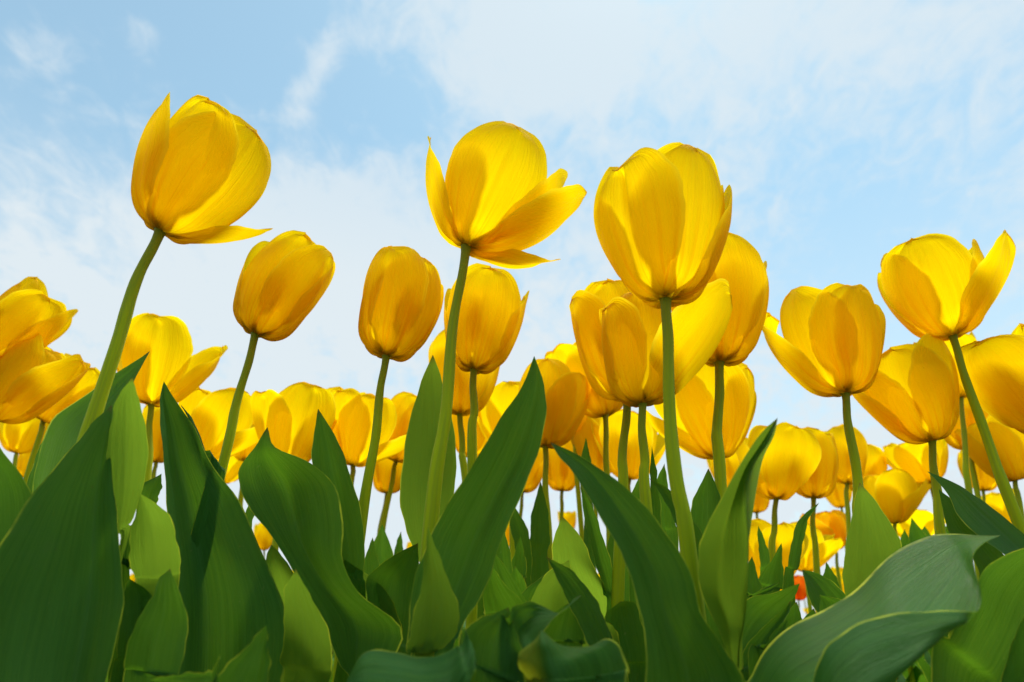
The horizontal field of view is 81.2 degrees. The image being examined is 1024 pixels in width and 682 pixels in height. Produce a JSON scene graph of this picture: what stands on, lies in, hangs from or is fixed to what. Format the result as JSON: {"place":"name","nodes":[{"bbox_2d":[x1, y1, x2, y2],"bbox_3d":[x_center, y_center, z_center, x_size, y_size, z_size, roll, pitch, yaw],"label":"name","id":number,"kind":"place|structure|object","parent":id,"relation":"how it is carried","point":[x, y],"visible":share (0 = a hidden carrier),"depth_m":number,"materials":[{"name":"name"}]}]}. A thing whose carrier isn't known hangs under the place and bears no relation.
{"place":"outdoors","nodes":[
{"label":"outdoors","id":0,"kind":"place"},
{"bbox_2d":[0,0,1023,618],"label":"sky","id":1,"kind":"structure","parent":0,"point":[842,133],"materials":[{"name":"blue"}]},
{"bbox_3d":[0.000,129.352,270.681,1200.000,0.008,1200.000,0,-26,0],"label":"ground","id":2,"kind":"structure","parent":0,"visible":0},
{"bbox_2d":[17,452,30,477],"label":"tulip","id":3,"kind":"object","parent":2,"relation":"on","point":[22,461],"visible":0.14,"depth_m":1.21,"materials":[{"name":"yellow plant"}]},
{"bbox_2d":[0,418,48,467],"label":"tulip","id":4,"kind":"object","parent":2,"relation":"on","point":[16,439],"visible":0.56,"depth_m":0.82,"materials":[{"name":"yellow plant"}]},
{"bbox_2d":[0,276,77,356],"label":"tulip","id":5,"kind":"object","parent":2,"relation":"on","point":[30,308],"visible":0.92,"depth_m":0.50,"materials":[{"name":"yellow plant"}]},
{"bbox_2d":[0,333,90,423],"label":"tulip","id":6,"kind":"object","parent":2,"relation":"on","point":[37,378],"visible":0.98,"depth_m":0.50,"materials":[{"name":"yellow plant"}]},
{"bbox_2d":[24,353,99,482],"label":"tulip","id":7,"kind":"object","parent":2,"relation":"on","point":[86,384],"visible":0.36,"depth_m":0.62,"materials":[{"name":"yellow plant"}]},
{"bbox_2d":[107,405,163,681],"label":"tulip","id":8,"kind":"object","parent":2,"relation":"on","point":[158,449],"visible":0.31,"depth_m":0.72,"materials":[{"name":"yellow plant"}]},
{"bbox_2d":[0,92,272,681],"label":"tulip","id":9,"kind":"object","parent":2,"relation":"on","point":[201,171],"visible":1,"depth_m":0.24,"materials":[{"name":"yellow plant"}]},
{"bbox_2d":[117,313,227,581],"bbox_3d":[-0.313,0.203,0.454,0.084,0.465,0.087,-18,-31,32],"label":"tulip","id":10,"kind":"object","parent":2,"relation":"on","point":[176,366],"visible":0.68,"depth_m":0.51,"materials":[{"name":"yellow plant"}]},
{"bbox_2d":[108,474,270,681],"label":"tulip","id":11,"kind":"object","parent":2,"relation":"on","point":[150,644],"visible":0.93,"depth_m":0.22,"materials":[{"name":"green plant"}]},
{"bbox_2d":[178,387,258,460],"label":"tulip","id":12,"kind":"object","parent":2,"relation":"on","point":[207,411],"visible":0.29,"depth_m":0.58,"materials":[{"name":"yellow plant"}]},
{"bbox_2d":[224,455,242,483],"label":"tulip","id":13,"kind":"object","parent":2,"relation":"on","point":[234,465],"visible":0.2,"depth_m":1.03,"materials":[{"name":"yellow plant"}]},
{"bbox_2d":[234,422,257,506],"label":"tulip","id":14,"kind":"object","parent":2,"relation":"on","point":[242,455],"visible":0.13,"depth_m":0.67,"materials":[{"name":"yellow plant"}]},
{"bbox_2d":[160,230,335,681],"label":"tulip","id":15,"kind":"object","parent":2,"relation":"on","point":[238,591],"visible":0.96,"depth_m":0.28,"materials":[{"name":"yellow plant"}]},
{"bbox_2d":[253,522,272,557],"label":"tulip","id":16,"kind":"object","parent":2,"relation":"on","point":[264,538],"visible":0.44,"depth_m":1.60,"materials":[{"name":"yellow plant"}]},
{"bbox_2d":[250,382,337,549],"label":"tulip","id":17,"kind":"object","parent":2,"relation":"on","point":[287,416],"visible":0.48,"depth_m":0.53,"materials":[{"name":"yellow plant"}]},
{"bbox_2d":[238,246,443,681],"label":"tulip","id":18,"kind":"object","parent":2,"relation":"on","point":[312,518],"visible":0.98,"depth_m":0.30,"materials":[{"name":"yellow plant"}]},
{"bbox_2d":[327,386,364,681],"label":"tulip","id":19,"kind":"object","parent":2,"relation":"on","point":[330,389],"visible":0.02,"depth_m":0.65,"materials":[{"name":"yellow plant"}]},
{"bbox_2d":[331,388,406,681],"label":"tulip","id":20,"kind":"object","parent":2,"relation":"on","point":[352,428],"visible":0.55,"depth_m":0.58,"materials":[{"name":"yellow plant"}]},
{"bbox_2d":[373,458,402,533],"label":"tulip","id":21,"kind":"object","parent":2,"relation":"on","point":[382,476],"visible":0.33,"depth_m":0.77,"materials":[{"name":"yellow plant"}]},
{"bbox_2d":[379,391,416,529],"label":"tulip","id":22,"kind":"object","parent":2,"relation":"on","point":[403,401],"visible":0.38,"depth_m":0.65,"materials":[{"name":"yellow plant"}]},
{"bbox_2d":[428,329,499,480],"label":"tulip","id":23,"kind":"object","parent":2,"relation":"on","point":[485,385],"visible":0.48,"depth_m":0.51,"materials":[{"name":"yellow plant"}]},
{"bbox_2d":[347,121,586,681],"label":"tulip","id":24,"kind":"object","parent":2,"relation":"on","point":[497,197],"visible":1,"depth_m":0.29,"materials":[{"name":"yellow plant"}]},
{"bbox_2d":[452,411,486,457],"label":"tulip","id":25,"kind":"object","parent":2,"relation":"on","point":[481,440],"visible":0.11,"depth_m":0.67,"materials":[{"name":"yellow plant"}]},
{"bbox_2d":[444,263,528,627],"bbox_3d":[-0.018,0.157,0.341,0.060,0.450,0.057,0,-25,0],"label":"tulip","id":26,"kind":"object","parent":2,"relation":"on","point":[492,311],"visible":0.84,"depth_m":0.40,"materials":[{"name":"yellow plant"}]},
{"bbox_2d":[454,381,519,646],"bbox_3d":[-0.015,0.242,0.523,0.122,0.454,0.166,0,-25,0],"label":"tulip","id":27,"kind":"object","parent":2,"relation":"on","point":[503,395],"visible":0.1,"depth_m":0.61,"materials":[{"name":"yellow plant"}]},
{"bbox_2d":[364,439,628,681],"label":"tulip","id":28,"kind":"object","parent":2,"relation":"on","point":[525,574],"visible":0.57,"depth_m":0.34,"materials":[{"name":"green plant"}]},
{"bbox_2d":[505,524,508,544],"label":"tulip","id":29,"kind":"object","parent":2,"relation":"on","point":[507,533],"visible":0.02,"depth_m":1.49,"materials":[{"name":"yellow plant"}]},
{"bbox_2d":[106,620,930,681],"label":"field foliage","id":30,"kind":"object","parent":2,"relation":"on","point":[927,658],"depth_m":1.03,"materials":[{"name":"green plant"}]},
{"bbox_2d":[519,448,542,517],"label":"tulip","id":31,"kind":"object","parent":2,"relation":"on","point":[534,478],"visible":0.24,"depth_m":0.78,"materials":[{"name":"yellow plant"}]},
{"bbox_2d":[458,557,645,681],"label":"tulip","id":32,"kind":"object","parent":2,"relation":"on","point":[578,637],"visible":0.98,"depth_m":0.20,"materials":[{"name":"green plant"}]},
{"bbox_2d":[518,357,590,569],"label":"tulip","id":33,"kind":"object","parent":2,"relation":"on","point":[565,387],"visible":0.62,"depth_m":0.53,"materials":[{"name":"yellow plant"}]},
{"bbox_2d":[548,440,574,521],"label":"tulip","id":34,"kind":"object","parent":2,"relation":"on","point":[561,478],"visible":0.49,"depth_m":0.76,"materials":[{"name":"yellow plant"}]},
{"bbox_2d":[558,511,575,528],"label":"tulip","id":35,"kind":"object","parent":2,"relation":"on","point":[569,517],"visible":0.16,"depth_m":1.83,"materials":[{"name":"yellow plant"}]},
{"bbox_2d":[573,415,587,539],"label":"tulip","id":36,"kind":"object","parent":2,"relation":"on","point":[579,509],"visible":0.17,"depth_m":0.69,"materials":[{"name":"yellow plant"}]},
{"bbox_2d":[544,342,622,547],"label":"tulip","id":37,"kind":"object","parent":2,"relation":"on","point":[599,406],"visible":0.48,"depth_m":0.55,"materials":[{"name":"yellow plant"}]},
{"bbox_2d":[571,417,611,518],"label":"tulip","id":38,"kind":"object","parent":2,"relation":"on","point":[582,434],"visible":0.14,"depth_m":0.71,"materials":[{"name":"yellow plant"}]},
{"bbox_2d":[569,278,630,607],"bbox_3d":[0.053,0.145,0.290,0.059,0.427,0.135,-11,-27,21],"label":"tulip","id":39,"kind":"object","parent":2,"relation":"on","point":[589,302],"visible":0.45,"depth_m":0.38,"materials":[{"name":"yellow plant"}]},
{"bbox_2d":[591,409,664,491],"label":"tulip","id":40,"kind":"object","parent":2,"relation":"on","point":[656,442],"visible":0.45,"depth_m":0.66,"materials":[{"name":"yellow plant"}]},
{"bbox_2d":[551,142,777,681],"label":"tulip","id":41,"kind":"object","parent":2,"relation":"on","point":[662,218],"visible":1,"depth_m":0.23,"materials":[{"name":"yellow plant"}]},
{"bbox_2d":[599,278,732,624],"bbox_3d":[0.086,0.157,0.282,0.071,0.400,0.107,17,-30,-31],"label":"tulip","id":42,"kind":"object","parent":2,"relation":"on","point":[632,339],"visible":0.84,"depth_m":0.33,"materials":[{"name":"yellow plant"}]},
{"bbox_2d":[646,363,756,480],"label":"tulip","id":43,"kind":"object","parent":2,"relation":"on","point":[694,399],"visible":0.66,"depth_m":0.47,"materials":[{"name":"yellow plant"}]},
{"bbox_2d":[671,232,768,649],"bbox_3d":[0.138,0.146,0.325,0.077,0.457,0.068,-17,-30,31],"label":"tulip","id":44,"kind":"object","parent":2,"relation":"on","point":[741,267],"visible":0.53,"depth_m":0.37,"materials":[{"name":"yellow plant"}]},
{"bbox_2d":[706,452,739,486],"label":"tulip","id":45,"kind":"object","parent":2,"relation":"on","point":[732,464],"visible":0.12,"depth_m":0.86,"materials":[{"name":"yellow plant"}]},
{"bbox_2d":[753,494,769,518],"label":"tulip","id":46,"kind":"object","parent":2,"relation":"on","point":[761,504],"visible":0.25,"depth_m":0.99,"materials":[{"name":"yellow plant"}]},
{"bbox_2d":[736,422,821,561],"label":"tulip","id":47,"kind":"object","parent":2,"relation":"on","point":[791,460],"visible":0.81,"depth_m":0.57,"materials":[{"name":"yellow plant"}]},
{"bbox_2d":[749,518,808,578],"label":"tulip","id":48,"kind":"object","parent":2,"relation":"on","point":[785,532],"visible":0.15,"depth_m":0.68,"materials":[{"name":"yellow plant"}]},
{"bbox_2d":[740,503,845,681],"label":"tulip","id":49,"kind":"object","parent":2,"relation":"on","point":[772,612],"visible":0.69,"depth_m":0.35,"materials":[{"name":"green plant"}]},
{"bbox_2d":[794,575,806,609],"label":"tulip","id":50,"kind":"object","parent":2,"relation":"on","point":[800,595],"visible":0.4,"depth_m":1.56,"materials":[{"name":"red plant"}]},
{"bbox_2d":[789,521,842,612],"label":"tulip","id":51,"kind":"object","parent":2,"relation":"on","point":[830,546],"visible":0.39,"depth_m":0.88,"materials":[{"name":"yellow plant"}]},
{"bbox_2d":[796,427,838,611],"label":"tulip","id":52,"kind":"object","parent":2,"relation":"on","point":[820,483],"visible":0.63,"depth_m":0.61,"materials":[{"name":"yellow plant"}]},
{"bbox_2d":[800,510,846,590],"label":"tulip","id":53,"kind":"object","parent":2,"relation":"on","point":[832,522],"visible":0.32,"depth_m":1.01,"materials":[{"name":"yellow plant"}]},
{"bbox_2d":[762,283,901,595],"bbox_3d":[0.193,0.156,0.322,0.130,0.436,0.077,21,-32,-37],"label":"tulip","id":54,"kind":"object","parent":2,"relation":"on","point":[830,343],"visible":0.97,"depth_m":0.39,"materials":[{"name":"yellow plant"}]},
{"bbox_2d":[825,483,852,551],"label":"tulip","id":55,"kind":"object","parent":2,"relation":"on","point":[835,498],"visible":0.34,"depth_m":1.19,"materials":[{"name":"yellow plant"}]},
{"bbox_2d":[825,424,867,534],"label":"tulip","id":56,"kind":"object","parent":2,"relation":"on","point":[844,471],"visible":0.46,"depth_m":0.75,"materials":[{"name":"yellow plant"}]},
{"bbox_2d":[747,534,1023,681],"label":"tulip","id":57,"kind":"object","parent":2,"relation":"on","point":[894,616],"visible":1,"depth_m":0.22,"materials":[{"name":"green plant"}]},
{"bbox_2d":[849,444,924,681],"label":"tulip","id":58,"kind":"object","parent":2,"relation":"on","point":[876,463],"visible":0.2,"depth_m":0.87,"materials":[{"name":"yellow plant"}]},
{"bbox_2d":[852,467,930,681],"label":"tulip","id":59,"kind":"object","parent":2,"relation":"on","point":[897,495],"visible":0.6,"depth_m":0.81,"materials":[{"name":"yellow plant"}]},
{"bbox_2d":[852,333,959,636],"bbox_3d":[0.292,0.192,0.375,0.066,0.417,0.073,15,-29,-29],"label":"tulip","id":60,"kind":"object","parent":2,"relation":"on","point":[911,395],"visible":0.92,"depth_m":0.42,"materials":[{"name":"yellow plant"}]},
{"bbox_2d":[883,439,948,681],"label":"tulip","id":61,"kind":"object","parent":2,"relation":"on","point":[912,460],"visible":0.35,"depth_m":0.83,"materials":[{"name":"yellow plant"}]},
{"bbox_2d":[892,509,945,671],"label":"tulip","id":62,"kind":"object","parent":2,"relation":"on","point":[921,518],"visible":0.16,"depth_m":1.08,"materials":[{"name":"yellow plant"}]},
{"bbox_2d":[913,331,978,578],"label":"tulip","id":63,"kind":"object","parent":2,"relation":"on","point":[965,339],"visible":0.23,"depth_m":0.66,"materials":[{"name":"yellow plant"}]},
{"bbox_2d":[877,230,1023,576],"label":"tulip","id":64,"kind":"object","parent":2,"relation":"on","point":[943,287],"visible":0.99,"depth_m":0.41,"materials":[{"name":"yellow plant"}]},
{"bbox_2d":[917,398,988,681],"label":"tulip","id":65,"kind":"object","parent":2,"relation":"on","point":[953,439],"visible":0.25,"depth_m":0.68,"materials":[{"name":"yellow plant"}]},
{"bbox_2d":[945,450,996,533],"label":"tulip","id":66,"kind":"object","parent":2,"relation":"on","point":[986,482],"visible":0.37,"depth_m":0.95,"materials":[{"name":"yellow plant"}]},
{"bbox_2d":[953,323,1023,433],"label":"tulip","id":67,"kind":"object","parent":2,"relation":"on","point":[994,366],"visible":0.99,"depth_m":0.41,"materials":[{"name":"yellow plant"}]},
{"bbox_2d":[955,415,1023,517],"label":"tulip","id":68,"kind":"object","parent":2,"relation":"on","point":[1009,443],"visible":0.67,"depth_m":0.65,"materials":[{"name":"yellow plant"}]},
{"bbox_2d":[981,488,1014,523],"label":"tulip","id":69,"kind":"object","parent":2,"relation":"on","point":[994,501],"visible":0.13,"depth_m":1.08,"materials":[{"name":"yellow plant"}]},
{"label":"far stalks","id":70,"kind":"object","parent":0,"visible":0},
{"bbox_2d":[130,566,844,613],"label":"flowers","id":71,"kind":"object","parent":70,"relation":"attached to","point":[132,575],"depth_m":1.96,"materials":[{"name":"plant"}]}
]}

